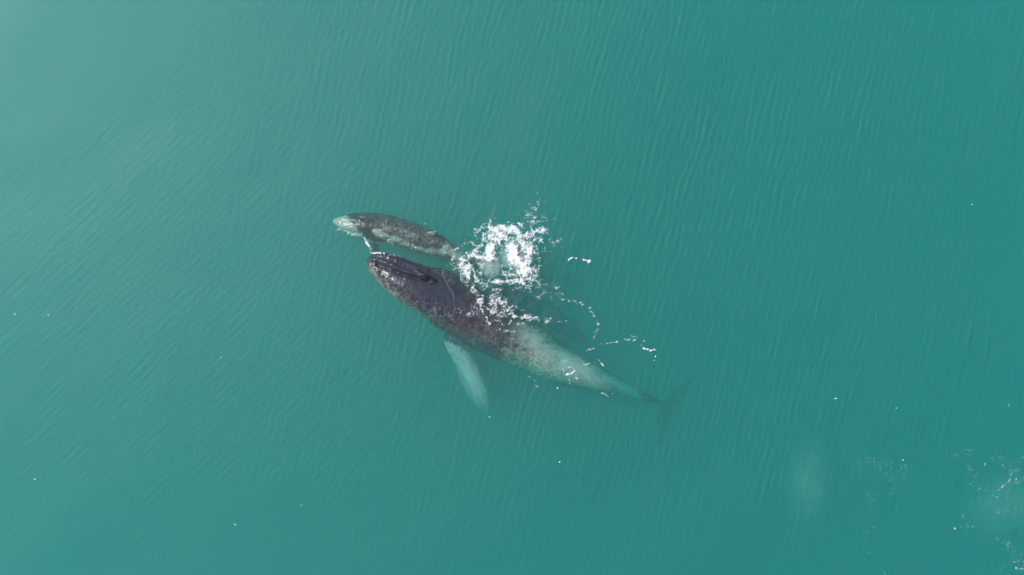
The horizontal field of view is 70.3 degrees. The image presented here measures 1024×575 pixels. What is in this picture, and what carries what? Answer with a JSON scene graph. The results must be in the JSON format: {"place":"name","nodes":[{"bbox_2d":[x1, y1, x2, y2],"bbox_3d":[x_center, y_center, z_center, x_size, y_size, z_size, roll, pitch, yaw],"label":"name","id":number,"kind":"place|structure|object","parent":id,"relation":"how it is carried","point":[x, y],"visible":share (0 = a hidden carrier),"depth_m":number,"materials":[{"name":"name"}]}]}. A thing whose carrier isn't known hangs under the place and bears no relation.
{"place":"outdoors","nodes":[
{"label":"outdoors","id":0,"kind":"place"},
{"bbox_2d":[0,0,1023,574],"bbox_3d":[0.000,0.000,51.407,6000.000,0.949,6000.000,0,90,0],"label":"sea surface","id":1,"kind":"object","parent":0,"point":[774,224],"depth_m":51.16,"materials":[{"name":"teal liquid"}]},
{"bbox_3d":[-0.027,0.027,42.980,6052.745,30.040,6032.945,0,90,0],"label":"sea","id":2,"kind":"structure","parent":0,"visible":0},
{"bbox_2d":[333,212,484,280],"bbox_3d":[-4.066,-1.736,29.171,6.033,2.408,1.747,18,90,0],"label":"humpback whale","id":3,"kind":"object","parent":2,"relation":"on","point":[372,229],"visible":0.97,"depth_m":28.23},
{"bbox_2d":[451,220,545,286],"bbox_3d":[-0.369,-1.285,27.997,4.340,0.111,3.024,0,90,0],"label":"splash foam","id":4,"kind":"object","parent":2,"relation":"on","point":[514,258],"visible":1,"depth_m":27.97,"materials":[{"name":"white"}]},
{"bbox_2d":[463,274,550,331],"bbox_3d":[-0.473,0.496,27.904,4.116,0.281,2.492,0,90,0],"label":"back foam","id":5,"kind":"object","parent":2,"relation":"on","point":[492,300],"visible":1,"depth_m":27.98,"materials":[{"name":"white"}]},
{"bbox_2d":[367,253,696,448],"bbox_3d":[0.354,3.280,29.820,14.524,4.587,5.978,26,90,0],"label":"humpback whale","id":6,"kind":"object","parent":2,"relation":"on","point":[443,300],"visible":0.98,"depth_m":28.40}
]}

